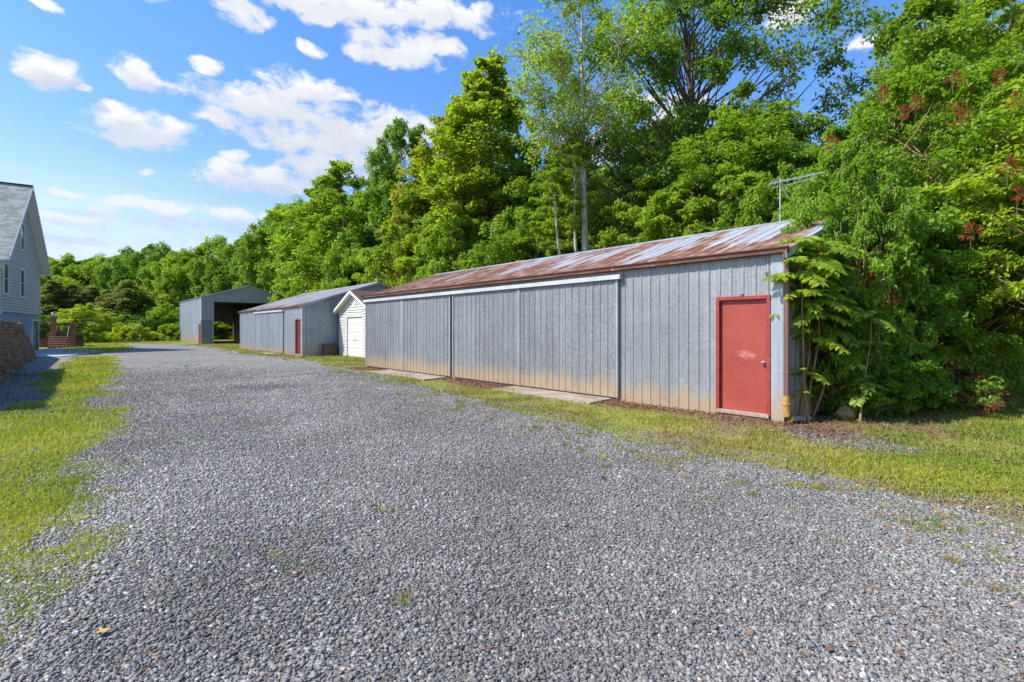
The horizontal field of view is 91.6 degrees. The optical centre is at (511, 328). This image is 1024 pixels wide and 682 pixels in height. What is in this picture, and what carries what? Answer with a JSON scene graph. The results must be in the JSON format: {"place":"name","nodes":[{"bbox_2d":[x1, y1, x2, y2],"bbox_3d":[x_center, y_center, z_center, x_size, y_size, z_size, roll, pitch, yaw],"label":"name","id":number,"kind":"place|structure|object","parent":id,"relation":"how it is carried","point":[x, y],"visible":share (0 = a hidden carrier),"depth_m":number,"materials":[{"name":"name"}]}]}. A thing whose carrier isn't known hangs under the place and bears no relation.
{"place":"outdoors","nodes":[
{"label":"outdoors","id":0,"kind":"place"},
{"bbox_2d":[0,339,1023,564],"bbox_3d":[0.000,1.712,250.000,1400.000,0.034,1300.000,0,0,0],"label":"ground","id":1,"kind":"structure","parent":0,"point":[736,428],"depth_m":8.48,"materials":[{"name":"plant"}]},
{"bbox_2d":[0,320,36,383],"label":"retaining wall","id":2,"kind":"structure","parent":1,"relation":"on","point":[17,353],"depth_m":18.75,"materials":[{"name":"brown stone"}]},
{"bbox_2d":[0,181,50,348],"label":"house","id":3,"kind":"structure","parent":1,"relation":"on","point":[24,263],"depth_m":37.50,"materials":[{"name":"grey"}]},
{"bbox_2d":[2,262,8,295],"bbox_3d":[-34.944,-3.475,34.358,0.130,2.290,1.200,0,0,-33],"label":"window","id":4,"kind":"structure","parent":3,"relation":"in","point":[5,271],"depth_m":34.28,"materials":[{"name":"white plastic"}]},
{"bbox_2d":[19,268,24,298],"bbox_3d":[-37.125,-3.460,37.711,0.130,2.260,1.200,0,0,-33],"label":"window","id":5,"kind":"structure","parent":3,"relation":"in","point":[22,271],"depth_m":37.64,"materials":[{"name":"white plastic"}]},
{"bbox_2d":[39,279,74,331],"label":"pine tree","id":6,"kind":"object","parent":1,"relation":"on","point":[50,290],"visible":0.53,"depth_m":83.04,"materials":[{"name":"green plant"}]},
{"bbox_2d":[47,317,75,347],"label":"brick steps","id":7,"kind":"structure","parent":1,"relation":"on","point":[59,339],"depth_m":45.26,"materials":[{"name":"brick"}]},
{"bbox_2d":[39,322,83,346],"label":"iron fence","id":8,"kind":"object","parent":1,"relation":"on","point":[79,340],"visible":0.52,"depth_m":46.83,"materials":[{"name":"black metal"}]},
{"bbox_2d":[40,252,89,335],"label":"broadleaf tree","id":9,"kind":"object","parent":1,"relation":"on","point":[64,263],"visible":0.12,"depth_m":105.67,"materials":[{"name":"green plant"}]},
{"bbox_2d":[39,311,91,336],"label":"shrub","id":10,"kind":"object","parent":1,"relation":"on","point":[45,317],"visible":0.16,"depth_m":70.12,"materials":[{"name":"green plant"}]},
{"bbox_2d":[34,348,101,357],"bbox_3d":[-32.847,1.708,36.678,3.763,0.105,17.604,0,0,-44],"label":"driveway pad","id":11,"kind":"object","parent":1,"relation":"on","point":[42,353],"visible":0.5,"depth_m":33.90,"materials":[{"name":"grey concrete"}]},
{"bbox_2d":[0,355,138,528],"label":"verge grass","id":12,"kind":"structure","parent":1,"relation":"on","point":[89,366],"depth_m":8.51,"materials":[{"name":"plant"}]},
{"bbox_2d":[51,283,97,318],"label":"pine tree","id":13,"kind":"object","parent":1,"relation":"on","point":[71,289],"visible":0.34,"depth_m":85.08,"materials":[{"name":"green plant"}]},
{"bbox_2d":[0,455,156,665],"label":"sparse grass","id":14,"kind":"structure","parent":1,"relation":"on","point":[22,533],"depth_m":3.94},
{"bbox_2d":[48,303,124,342],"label":"shrub","id":15,"kind":"object","parent":1,"relation":"on","point":[80,311],"visible":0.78,"depth_m":59.76,"materials":[{"name":"green plant"}]},
{"bbox_2d":[77,286,101,318],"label":"pine tree","id":16,"kind":"object","parent":1,"relation":"on","point":[90,294],"visible":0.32,"depth_m":87.19,"materials":[{"name":"green plant"}]},
{"bbox_2d":[51,252,131,310],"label":"broadleaf tree","id":17,"kind":"object","parent":1,"relation":"on","point":[87,268],"visible":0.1,"depth_m":104.42,"materials":[{"name":"green plant"}]},
{"bbox_2d":[87,280,157,327],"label":"pine tree","id":18,"kind":"object","parent":1,"relation":"on","point":[114,300],"visible":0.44,"depth_m":82.81,"materials":[{"name":"green plant"}]},
{"bbox_2d":[105,323,156,341],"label":"shrub","id":19,"kind":"object","parent":1,"relation":"on","point":[145,334],"visible":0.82,"depth_m":65.48,"materials":[{"name":"green plant"}]},
{"bbox_2d":[92,239,170,314],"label":"broadleaf tree","id":20,"kind":"object","parent":1,"relation":"on","point":[136,261],"visible":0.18,"depth_m":94.98,"materials":[{"name":"green plant"}]},
{"bbox_2d":[47,340,239,353],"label":"grass","id":21,"kind":"structure","parent":1,"relation":"on","point":[106,346],"depth_m":47.22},
{"bbox_2d":[123,317,175,340],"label":"shrub","id":22,"kind":"object","parent":1,"relation":"on","point":[154,320],"visible":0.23,"depth_m":70.57,"materials":[{"name":"green plant"}]},
{"bbox_2d":[121,250,192,316],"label":"broadleaf tree","id":23,"kind":"object","parent":1,"relation":"on","point":[142,276],"visible":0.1,"depth_m":85.22,"materials":[{"name":"green plant"}]},
{"bbox_2d":[135,303,179,338],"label":"shrub","id":24,"kind":"object","parent":1,"relation":"on","point":[160,314],"visible":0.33,"depth_m":72.63,"materials":[{"name":"green plant"}]},
{"bbox_2d":[149,322,179,340],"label":"shrub","id":25,"kind":"object","parent":1,"relation":"on","point":[167,329],"visible":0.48,"depth_m":68.29,"materials":[{"name":"green plant"}]},
{"bbox_2d":[150,248,212,317],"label":"broadleaf tree","id":26,"kind":"object","parent":1,"relation":"on","point":[174,268],"visible":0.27,"depth_m":82.40,"materials":[{"name":"green plant"}]},
{"bbox_2d":[138,234,227,309],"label":"broadleaf tree","id":27,"kind":"object","parent":1,"relation":"on","point":[201,248],"visible":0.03,"depth_m":89.33,"materials":[{"name":"green plant"}]},
{"bbox_2d":[179,285,274,343],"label":"steel barn","id":28,"kind":"structure","parent":1,"relation":"on","point":[200,316],"depth_m":60.20,"materials":[{"name":"grey metal"}]},
{"bbox_2d":[186,235,267,338],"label":"broadleaf tree","id":29,"kind":"object","parent":1,"relation":"on","point":[218,282],"visible":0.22,"depth_m":78.73,"materials":[{"name":"green plant"}]},
{"bbox_2d":[225,203,293,314],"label":"broadleaf tree","id":30,"kind":"object","parent":1,"relation":"on","point":[247,261],"visible":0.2,"depth_m":68.79,"materials":[{"name":"green plant"}]},
{"bbox_2d":[253,216,302,292],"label":"broadleaf tree","id":31,"kind":"object","parent":1,"relation":"on","point":[268,241],"visible":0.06,"depth_m":68.65,"materials":[{"name":"green plant"}]},
{"bbox_2d":[245,260,311,309],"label":"understory tree","id":32,"kind":"object","parent":1,"relation":"on","point":[266,275],"visible":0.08,"depth_m":64.90,"materials":[{"name":"green plant"}]},
{"bbox_2d":[266,263,311,302],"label":"understory tree","id":33,"kind":"object","parent":1,"relation":"on","point":[277,297],"visible":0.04,"depth_m":58.81,"materials":[{"name":"green plant"}]},
{"bbox_2d":[264,179,349,297],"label":"broadleaf tree","id":34,"kind":"object","parent":1,"relation":"on","point":[285,288],"visible":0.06,"depth_m":58.40,"materials":[{"name":"green plant"}]},
{"bbox_2d":[238,282,391,356],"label":"steel barn","id":35,"kind":"structure","parent":1,"relation":"on","point":[305,324],"depth_m":32.74,"materials":[{"name":"grey metal"}]},
{"bbox_2d":[255,313,266,350],"bbox_3d":[-18.719,0.210,37.122,0.064,2.819,3.300,0,0,-41],"label":"sliding door","id":36,"kind":"structure","parent":35,"relation":"in","point":[260,318],"depth_m":37.00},
{"bbox_2d":[267,311,283,352],"bbox_3d":[-16.441,0.210,34.535,0.063,2.819,3.600,0,0,-41],"label":"sliding door","id":37,"kind":"structure","parent":35,"relation":"in","point":[275,320],"depth_m":34.42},
{"bbox_2d":[295,318,300,355],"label":"door","id":38,"kind":"structure","parent":35,"relation":"in","point":[297,321],"depth_m":31.14,"materials":[{"name":"red paint"}]},
{"bbox_2d":[282,245,355,297],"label":"understory tree","id":39,"kind":"object","parent":1,"relation":"on","point":[290,294],"visible":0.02,"depth_m":49.96,"materials":[{"name":"green plant"}]},
{"bbox_2d":[265,158,376,295],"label":"broadleaf tree","id":40,"kind":"object","parent":1,"relation":"on","point":[309,213],"visible":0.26,"depth_m":49.47,"materials":[{"name":"green plant"}]},
{"bbox_2d":[313,237,372,291],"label":"understory tree","id":41,"kind":"object","parent":1,"relation":"on","point":[334,282],"visible":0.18,"depth_m":44.03,"materials":[{"name":"green plant"}]},
{"bbox_2d":[333,290,375,357],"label":"garage","id":42,"kind":"structure","parent":1,"relation":"on","point":[349,309],"depth_m":30.09,"materials":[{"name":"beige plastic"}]},
{"bbox_2d":[348,317,361,356],"bbox_3d":[-9.374,0.466,29.836,0.062,2.348,2.252,0,0,-41],"label":"roller door","id":43,"kind":"structure","parent":42,"relation":"in","point":[354,323],"depth_m":29.85,"materials":[{"name":"white metal"}]},
{"bbox_2d":[307,171,407,285],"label":"broadleaf tree","id":44,"kind":"object","parent":1,"relation":"on","point":[355,208],"visible":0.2,"depth_m":46.64,"materials":[{"name":"green plant"}]},
{"bbox_2d":[347,230,415,282],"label":"understory tree","id":45,"kind":"object","parent":1,"relation":"on","point":[356,276],"visible":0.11,"depth_m":41.02,"materials":[{"name":"green plant"}]},
{"bbox_2d":[357,211,426,286],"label":"understory tree","id":46,"kind":"object","parent":1,"relation":"on","point":[379,257],"visible":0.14,"depth_m":38.64,"materials":[{"name":"green plant"}]},
{"bbox_2d":[357,116,444,251],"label":"broadleaf tree","id":47,"kind":"object","parent":1,"relation":"on","point":[383,180],"visible":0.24,"depth_m":44.49,"materials":[{"name":"green plant"}]},
{"bbox_2d":[368,369,446,380],"bbox_3d":[-3.944,1.709,18.279,0.938,0.142,4.200,0,0,-41],"label":"concrete apron","id":48,"kind":"object","parent":1,"relation":"on","point":[421,376],"visible":0.7,"depth_m":17.97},
{"bbox_2d":[383,179,435,287],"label":"broadleaf tree","id":49,"kind":"object","parent":1,"relation":"on","point":[404,270],"visible":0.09,"depth_m":38.45,"materials":[{"name":"green plant"}]},
{"bbox_2d":[378,104,477,285],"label":"poplar tree","id":50,"kind":"object","parent":1,"relation":"on","point":[420,160],"visible":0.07,"depth_m":40.09,"materials":[{"name":"green plant"}]},
{"bbox_2d":[367,187,489,278],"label":"broadleaf tree","id":51,"kind":"object","parent":1,"relation":"on","point":[409,194],"visible":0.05,"depth_m":38.98,"materials":[{"name":"green plant"}]},
{"bbox_2d":[394,200,471,279],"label":"understory tree","id":52,"kind":"object","parent":1,"relation":"on","point":[410,263],"visible":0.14,"depth_m":35.55,"materials":[{"name":"green plant"}]},
{"bbox_2d":[412,201,505,280],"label":"understory tree","id":53,"kind":"object","parent":1,"relation":"on","point":[448,240],"visible":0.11,"depth_m":31.67,"materials":[{"name":"green plant"}]},
{"bbox_2d":[409,47,535,271],"bbox_3d":[-1.850,-8.700,35.314,10.472,21.116,10.874,0,0,25],"label":"poplar tree","id":54,"kind":"object","parent":1,"relation":"on","point":[485,103],"visible":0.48,"depth_m":32.39,"materials":[{"name":"green plant"}]},
{"bbox_2d":[451,205,562,270],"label":"understory tree","id":55,"kind":"object","parent":1,"relation":"on","point":[477,258],"visible":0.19,"depth_m":28.18,"materials":[{"name":"green plant"}]},
{"bbox_2d":[420,173,602,251],"bbox_3d":[2.064,-4.670,38.271,18.280,12.934,15.528,0,0,16],"label":"broadleaf tree","id":56,"kind":"object","parent":1,"relation":"on","point":[525,200],"visible":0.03,"depth_m":33.39,"materials":[{"name":"green plant"}]},
{"bbox_2d":[0,343,1023,681],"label":"gravel drive","id":57,"kind":"structure","parent":1,"relation":"on","point":[148,357],"depth_m":4.11,"materials":[{"name":"gravel"}]},
{"bbox_2d":[0,363,1023,681],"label":"gravel stones","id":58,"kind":"object","parent":57,"relation":"on","point":[916,667],"visible":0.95,"depth_m":3.65,"materials":[{"name":"gravel"}]},
{"bbox_2d":[4,367,1023,665],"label":"fallen leaves","id":59,"kind":"object","parent":57,"relation":"on","point":[712,417],"depth_m":8.55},
{"bbox_2d":[102,362,1023,606],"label":"gravel weeds","id":60,"kind":"object","parent":57,"relation":"on","point":[740,484],"visible":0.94,"depth_m":4.82,"materials":[{"name":"green plant"}]},
{"bbox_2d":[464,118,562,263],"bbox_3d":[1.140,-6.534,34.597,7.420,16.750,9.891,0,0,38],"label":"broadleaf tree","id":61,"kind":"object","parent":1,"relation":"on","point":[528,169],"visible":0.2,"depth_m":32.81,"materials":[{"name":"green plant"}]},
{"bbox_2d":[498,212,573,262],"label":"understory tree","id":62,"kind":"object","parent":1,"relation":"on","point":[568,246],"visible":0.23,"depth_m":27.11,"materials":[{"name":"green plant"}]},
{"bbox_2d":[493,386,611,403],"bbox_3d":[0.896,1.709,12.782,0.872,0.142,3.450,0,0,-41],"label":"concrete apron","id":63,"kind":"object","parent":1,"relation":"on","point":[572,397],"visible":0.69,"depth_m":12.37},
{"bbox_2d":[528,156,581,254],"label":"young tree","id":64,"kind":"object","parent":1,"relation":"on","point":[552,187],"visible":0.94,"depth_m":22.75,"materials":[{"name":"green plant"}]},
{"bbox_2d":[503,179,613,259],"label":"broadleaf tree","id":65,"kind":"object","parent":1,"relation":"on","point":[568,234],"visible":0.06,"depth_m":28.64,"materials":[{"name":"green plant"}]},
{"bbox_2d":[552,132,604,252],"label":"young tree","id":66,"kind":"object","parent":1,"relation":"on","point":[588,152],"visible":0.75,"depth_m":22.70,"materials":[{"name":"green plant"}]},
{"bbox_2d":[493,0,667,251],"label":"pale trunk tree","id":67,"kind":"object","parent":1,"relation":"on","point":[557,56],"visible":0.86,"depth_m":22.73,"materials":[{"name":"green plant"}]},
{"bbox_2d":[361,211,870,422],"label":"steel barn","id":68,"kind":"structure","parent":1,"relation":"on","point":[686,322],"depth_m":11.79,"materials":[{"name":"grey metal"}]},
{"bbox_2d":[365,299,401,369],"bbox_3d":[-5.354,0.210,20.677,0.064,2.819,3.270,0,0,-41],"label":"sliding door","id":69,"kind":"structure","parent":68,"relation":"in","point":[383,319],"depth_m":20.58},
{"bbox_2d":[402,294,450,375],"bbox_3d":[-3.185,0.210,18.197,0.064,2.819,3.320,0,0,-41],"label":"sliding door","id":70,"kind":"structure","parent":68,"relation":"in","point":[426,321],"depth_m":18.06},
{"bbox_2d":[452,288,517,384],"bbox_3d":[-0.899,0.210,15.577,0.063,2.819,3.340,0,0,-41],"label":"sliding door","id":71,"kind":"structure","parent":68,"relation":"in","point":[484,323],"depth_m":15.44,"materials":[{"name":"metal"}]},
{"bbox_2d":[518,279,618,397],"bbox_3d":[1.349,0.210,13.006,0.063,2.819,3.490,0,0,-41],"label":"sliding door","id":72,"kind":"structure","parent":68,"relation":"in","point":[568,334],"depth_m":12.77,"materials":[{"name":"metal"}]},
{"bbox_2d":[716,294,770,420],"bbox_3d":[4.459,0.543,9.585,0.185,2.413,1.042,0,0,-41],"label":"door","id":73,"kind":"structure","parent":68,"relation":"in","point":[743,323],"depth_m":9.57,"materials":[{"name":"red paint"}]},
{"bbox_2d":[768,171,824,220],"bbox_3d":[7.099,-3.283,12.468,1.299,1.235,0.538,0,0,0],"label":"tv antenna","id":74,"kind":"object","parent":68,"relation":"on","point":[787,180],"visible":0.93,"depth_m":12.47,"materials":[{"name":"metal"}]},
{"bbox_2d":[532,115,712,246],"bbox_3d":[11.521,-5.882,32.165,13.289,15.413,18.432,0,0,44],"label":"broadleaf tree","id":75,"kind":"object","parent":1,"relation":"on","point":[604,166],"depth_m":29.29,"materials":[{"name":"green plant"}]},
{"bbox_2d":[595,175,681,247],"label":"understory tree","id":76,"kind":"object","parent":1,"relation":"on","point":[626,236],"visible":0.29,"depth_m":21.70,"materials":[{"name":"green plant"}]},
{"bbox_2d":[581,140,721,249],"bbox_3d":[8.151,-4.020,26.625,8.341,11.633,8.438,0,0,-33],"label":"broadleaf tree","id":77,"kind":"object","parent":1,"relation":"on","point":[592,240],"visible":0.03,"depth_m":25.94,"materials":[{"name":"green plant"}]},
{"bbox_2d":[634,177,734,241],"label":"understory tree","id":78,"kind":"object","parent":1,"relation":"on","point":[656,225],"visible":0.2,"depth_m":18.95,"materials":[{"name":"green plant"}]},
{"bbox_2d":[541,0,898,237],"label":"broadleaf tree","id":79,"kind":"object","parent":1,"relation":"on","point":[717,15],"visible":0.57,"depth_m":23.30,"materials":[{"name":"green plant"}]},
{"bbox_2d":[642,111,799,236],"bbox_3d":[8.713,-3.390,20.992,6.501,10.335,7.654,0,0,5],"label":"broadleaf tree","id":80,"kind":"object","parent":1,"relation":"on","point":[728,126],"visible":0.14,"depth_m":18.96,"materials":[{"name":"green plant"}]},
{"bbox_2d":[670,160,785,236],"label":"understory tree","id":81,"kind":"object","parent":1,"relation":"on","point":[742,182],"visible":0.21,"depth_m":17.82,"materials":[{"name":"green plant"}]},
{"bbox_2d":[662,78,836,226],"bbox_3d":[10.184,-4.164,20.295,8.964,11.929,6.724,0,0,23],"label":"broadleaf tree","id":82,"kind":"object","parent":1,"relation":"on","point":[769,126],"visible":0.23,"depth_m":19.48,"materials":[{"name":"green plant"}]},
{"bbox_2d":[707,161,800,230],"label":"understory tree","id":83,"kind":"object","parent":1,"relation":"on","point":[765,205],"visible":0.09,"depth_m":16.10,"materials":[{"name":"green plant"}]},
{"bbox_2d":[733,127,846,218],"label":"broadleaf tree","id":84,"kind":"object","parent":1,"relation":"on","point":[799,134],"visible":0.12,"depth_m":18.39,"materials":[{"name":"green plant"}]},
{"bbox_2d":[761,256,842,422],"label":"sapling","id":85,"kind":"object","parent":1,"relation":"on","point":[801,277],"visible":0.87,"depth_m":8.83,"materials":[{"name":"green plant"}]},
{"bbox_2d":[790,367,820,422],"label":"sapling","id":86,"kind":"object","parent":1,"relation":"on","point":[802,388],"visible":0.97,"depth_m":9.07,"materials":[{"name":"green plant"}]},
{"bbox_2d":[769,284,857,415],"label":"sapling","id":87,"kind":"object","parent":1,"relation":"on","point":[811,314],"visible":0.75,"depth_m":9.01,"materials":[{"name":"green plant"}]},
{"bbox_2d":[776,235,879,408],"bbox_3d":[5.819,0.008,9.260,1.672,3.489,1.567,0,0,-16],"label":"sapling","id":88,"kind":"object","parent":1,"relation":"on","point":[839,250],"visible":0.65,"depth_m":9.07,"materials":[{"name":"green plant"}]},
{"bbox_2d":[799,296,885,417],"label":"sapling","id":89,"kind":"object","parent":1,"relation":"on","point":[837,333],"visible":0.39,"depth_m":9.25,"materials":[{"name":"green plant"}]},
{"bbox_2d":[833,405,853,420],"bbox_3d":[6.209,1.596,9.364,0.347,0.314,0.279,0,0,-21],"label":"rock","id":90,"kind":"object","parent":1,"relation":"on","point":[844,412],"visible":0.91,"depth_m":9.28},
{"bbox_2d":[799,215,891,415],"bbox_3d":[6.354,-0.190,9.881,1.897,4.216,1.428,0,0,6],"label":"bush","id":91,"kind":"object","parent":1,"relation":"on","point":[833,225],"visible":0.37,"depth_m":9.52,"materials":[{"name":"green plant"}]},
{"bbox_2d":[771,125,944,309],"bbox_3d":[8.773,-1.680,13.156,4.625,7.317,4.146,0,0,32],"label":"bush","id":92,"kind":"object","parent":1,"relation":"on","point":[812,187],"visible":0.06,"depth_m":12.77,"materials":[{"name":"green plant"}]},
{"bbox_2d":[777,140,953,419],"bbox_3d":[7.010,-0.993,10.163,2.746,5.819,2.462,0,0,-22],"label":"bush","id":93,"kind":"object","parent":1,"relation":"on","point":[896,246],"visible":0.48,"depth_m":9.60,"materials":[{"name":"green plant"}]},
{"bbox_2d":[831,310,900,420],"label":"sapling","id":94,"kind":"object","parent":1,"relation":"on","point":[863,382],"visible":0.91,"depth_m":9.11,"materials":[{"name":"green plant"}]},
{"bbox_2d":[823,339,932,416],"bbox_3d":[7.105,0.957,9.722,1.897,1.681,1.428,0,0,15],"label":"bush","id":95,"kind":"object","parent":1,"relation":"on","point":[907,393],"visible":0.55,"depth_m":9.35,"materials":[{"name":"green plant"}]},
{"bbox_2d":[787,164,1023,409],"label":"bush","id":96,"kind":"object","parent":1,"relation":"on","point":[932,263],"visible":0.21,"depth_m":9.87,"materials":[{"name":"green plant"}]},
{"bbox_2d":[795,48,1023,397],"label":"bush","id":97,"kind":"object","parent":1,"relation":"on","point":[920,77],"visible":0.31,"depth_m":11.20,"materials":[{"name":"green plant"}]},
{"bbox_2d":[872,320,959,408],"bbox_3d":[8.029,0.797,10.158,1.658,2.048,2.203,0,0,42],"label":"bush","id":98,"kind":"object","parent":1,"relation":"on","point":[938,369],"visible":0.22,"depth_m":9.56,"materials":[{"name":"green plant"}]},
{"bbox_2d":[842,0,1023,327],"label":"broadleaf tree","id":99,"kind":"object","parent":1,"relation":"on","point":[901,38],"visible":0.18,"depth_m":17.52,"materials":[{"name":"green plant"}]},
{"bbox_2d":[859,198,1023,411],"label":"bush","id":100,"kind":"object","parent":1,"relation":"on","point":[1013,344],"visible":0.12,"depth_m":10.61,"materials":[{"name":"green plant"}]},
{"bbox_2d":[879,0,1023,180],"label":"broadleaf tree","id":101,"kind":"object","parent":1,"relation":"on","point":[1013,16],"visible":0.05,"depth_m":19.80,"materials":[{"name":"green plant"}]},
{"bbox_2d":[881,53,1023,388],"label":"bush","id":102,"kind":"object","parent":1,"relation":"on","point":[1015,68],"visible":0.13,"depth_m":12.99,"materials":[{"name":"green plant"}]},
{"bbox_2d":[913,359,1013,418],"bbox_3d":[8.718,1.165,10.199,1.861,1.303,2.304,0,0,-34],"label":"bush","id":103,"kind":"object","parent":1,"relation":"on","point":[976,376],"visible":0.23,"depth_m":9.79,"materials":[{"name":"green plant"}]},
{"bbox_2d":[920,61,1023,328],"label":"broadleaf tree","id":104,"kind":"object","parent":1,"relation":"on","point":[972,187],"visible":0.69,"depth_m":10.12,"materials":[{"name":"green plant"}]},
{"bbox_2d":[995,155,1023,185],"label":"seed cluster","id":105,"kind":"object","parent":104,"relation":"hanging from","point":[1010,161],"visible":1,"depth_m":8.18,"materials":[{"name":"brown plant"}]},
{"bbox_2d":[947,369,1014,411],"bbox_3d":[9.731,1.267,10.536,1.689,1.055,1.364,0,0,-30],"label":"bush","id":106,"kind":"object","parent":1,"relation":"on","point":[982,396],"visible":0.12,"depth_m":10.26,"materials":[{"name":"green plant"}]},
{"bbox_2d":[0,0,1023,260],"label":"sky","id":107,"kind":"structure","parent":0,"point":[137,124],"materials":[{"name":"blue"}]},
{"bbox_2d":[739,390,1023,492],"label":"lawn grass","id":108,"kind":"structure","parent":0,"point":[927,472],"depth_m":6.60,"materials":[{"name":"plant"}]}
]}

